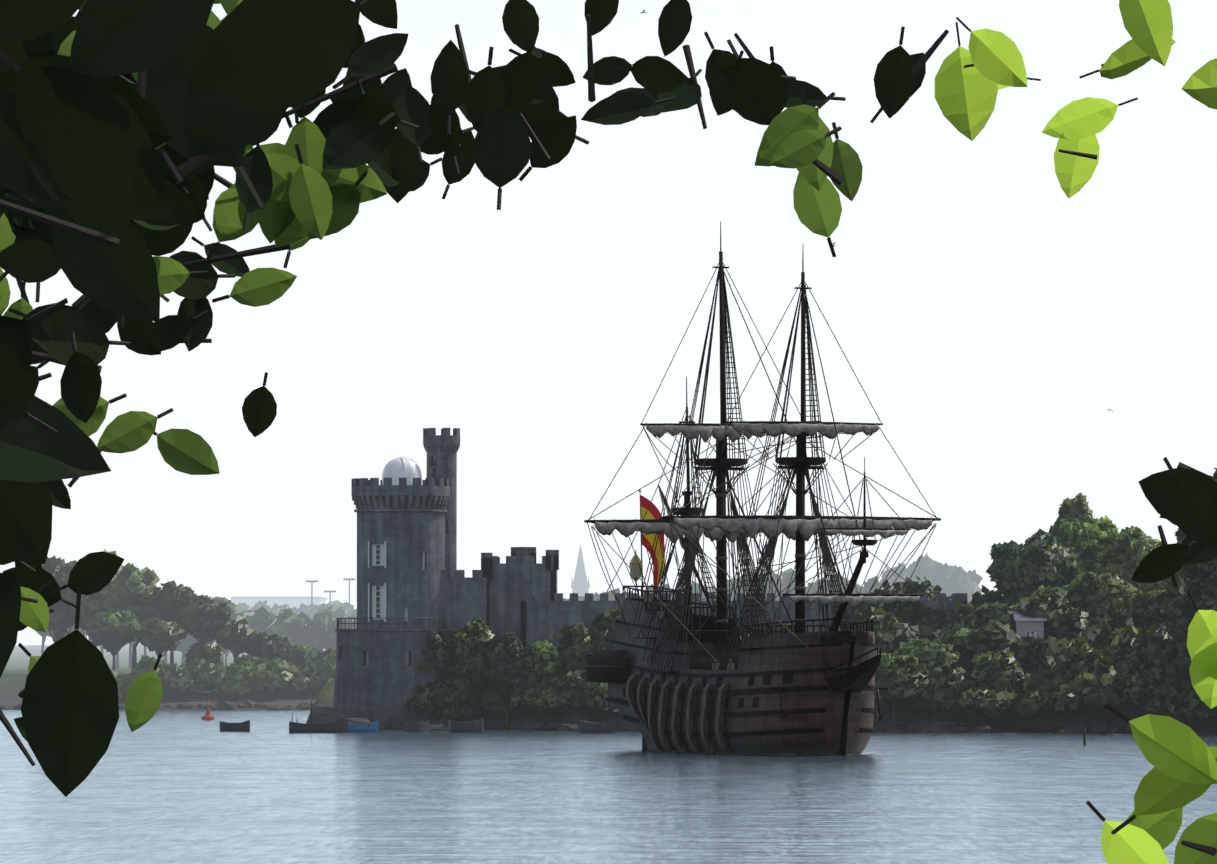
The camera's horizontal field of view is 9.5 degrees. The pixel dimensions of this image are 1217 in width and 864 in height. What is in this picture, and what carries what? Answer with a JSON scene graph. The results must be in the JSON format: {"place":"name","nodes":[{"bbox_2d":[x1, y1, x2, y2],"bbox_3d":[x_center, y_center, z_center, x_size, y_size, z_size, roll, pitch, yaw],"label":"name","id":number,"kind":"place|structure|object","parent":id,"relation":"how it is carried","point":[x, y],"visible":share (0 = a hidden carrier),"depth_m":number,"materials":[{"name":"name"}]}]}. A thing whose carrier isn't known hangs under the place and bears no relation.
{"place":"outdoors","nodes":[
{"label":"outdoors","id":0,"kind":"place"},
{"bbox_2d":[0,710,1216,863],"bbox_3d":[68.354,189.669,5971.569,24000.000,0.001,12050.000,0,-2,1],"label":"river water","id":1,"kind":"structure","parent":0,"point":[176,787],"depth_m":403.36,"materials":[{"name":"liquid"}]},
{"bbox_2d":[202,700,214,719],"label":"buoy","id":2,"kind":"object","parent":1,"relation":"in","point":[207,716],"visible":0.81,"depth_m":889.64,"materials":[{"name":"red"}]},
{"bbox_2d":[220,720,249,730],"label":"dinghy","id":3,"kind":"object","parent":1,"relation":"on","point":[241,726],"visible":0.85,"depth_m":759.30,"materials":[{"name":"grey paint"}]},
{"bbox_2d":[289,713,347,732],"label":"dark boat row","id":4,"kind":"object","parent":1,"relation":"on","point":[333,727],"visible":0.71,"depth_m":745.05,"materials":[{"name":"grey paint"}]},
{"bbox_2d":[348,720,377,731],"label":"blue boat","id":5,"kind":"object","parent":1,"relation":"on","point":[364,727],"visible":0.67,"depth_m":748.12,"materials":[{"name":"blue paint"}]},
{"bbox_2d":[404,719,428,731],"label":"dinghy","id":6,"kind":"object","parent":1,"relation":"on","point":[409,726],"visible":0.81,"depth_m":753.83,"materials":[{"name":"grey paint"}]},
{"bbox_2d":[448,717,483,732],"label":"dinghy","id":7,"kind":"object","parent":1,"relation":"on","point":[476,726],"visible":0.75,"depth_m":746.96,"materials":[{"name":"grey paint"}]},
{"bbox_2d":[580,718,614,732],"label":"dinghy","id":8,"kind":"object","parent":1,"relation":"on","point":[598,727],"visible":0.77,"depth_m":740.73,"materials":[{"name":"grey paint"}]},
{"bbox_2d":[584,222,940,754],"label":"ship","id":9,"kind":"object","parent":1,"relation":"on","point":[843,719],"visible":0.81,"depth_m":587.76},
{"bbox_2d":[585,262,936,754],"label":"galleon fittings","id":10,"kind":"object","parent":9,"relation":"attached to","point":[715,656],"visible":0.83,"depth_m":595.61,"materials":[{"name":"black wood"}]},
{"bbox_2d":[1081,723,1085,743],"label":"water posts","id":11,"kind":"object","parent":1,"relation":"in","point":[1084,733],"visible":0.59,"depth_m":648.95,"materials":[{"name":"grey wood"}]},
{"bbox_2d":[0,644,1216,732],"bbox_3d":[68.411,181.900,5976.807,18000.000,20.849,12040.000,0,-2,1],"label":"ground","id":12,"kind":"structure","parent":0,"point":[15,673],"depth_m":772.12,"materials":[{"name":"green plant"}]},
{"bbox_2d":[42,549,335,698],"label":"shore trees","id":13,"kind":"object","parent":12,"relation":"on","point":[130,604],"visible":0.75,"depth_m":1086.47,"materials":[{"name":"green plant"}]},
{"bbox_2d":[231,597,326,650],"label":"distant sheds","id":14,"kind":"object","parent":12,"relation":"on","point":[293,602],"visible":0.06,"depth_m":2580.78,"materials":[{"name":"white"}]},
{"bbox_2d":[306,578,354,606],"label":"light poles","id":15,"kind":"object","parent":12,"relation":"on","point":[312,581],"visible":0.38,"depth_m":2100.36,"materials":[{"name":"grey metal"}]},
{"bbox_2d":[33,552,983,654],"bbox_3d":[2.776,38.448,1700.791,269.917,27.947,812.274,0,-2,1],"label":"distant trees","id":16,"kind":"object","parent":12,"relation":"on","point":[304,625],"depth_m":1648.61,"materials":[{"name":"green plant"}]},
{"bbox_2d":[571,544,589,595],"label":"church spire","id":17,"kind":"structure","parent":12,"relation":"on","point":[580,585],"depth_m":2497.64,"materials":[{"name":"grey stone"}]},
{"bbox_2d":[0,0,1216,863],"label":"leaves","id":18,"kind":"object","parent":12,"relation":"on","point":[126,126],"visible":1,"depth_m":3.63,"materials":[{"name":"green plant"}]},
{"bbox_2d":[0,699,1216,733],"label":"shore rocks","id":19,"kind":"object","parent":12,"relation":"on","point":[394,722],"visible":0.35,"depth_m":765.57,"materials":[{"name":"grey stone"}]},
{"bbox_2d":[41,555,1203,728],"bbox_3d":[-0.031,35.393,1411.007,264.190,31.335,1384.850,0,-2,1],"label":"tree trunks","id":20,"kind":"object","parent":12,"relation":"on","point":[133,658],"depth_m":1097.93,"materials":[{"name":"brown plant"}]},
{"bbox_2d":[333,428,967,723],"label":"castle","id":21,"kind":"structure","parent":12,"relation":"on","point":[415,586],"depth_m":776.61,"materials":[{"name":"stone"}]},
{"bbox_2d":[403,608,910,717],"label":"trees","id":22,"kind":"object","parent":12,"relation":"on","point":[539,680],"visible":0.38,"depth_m":773.02,"materials":[{"name":"green plant"}]},
{"bbox_2d":[841,468,1216,720],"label":"bank trees","id":23,"kind":"object","parent":12,"relation":"on","point":[1090,653],"visible":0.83,"depth_m":754.96,"materials":[{"name":"green plant"}]},
{"bbox_2d":[1012,601,1046,642],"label":"house","id":24,"kind":"structure","parent":12,"relation":"on","point":[1030,626],"depth_m":760.26,"materials":[{"name":"grey"}]},
{"bbox_2d":[0,0,1216,644],"label":"sky","id":25,"kind":"structure","parent":0,"point":[992,320],"materials":[{"name":"white"}]}
]}

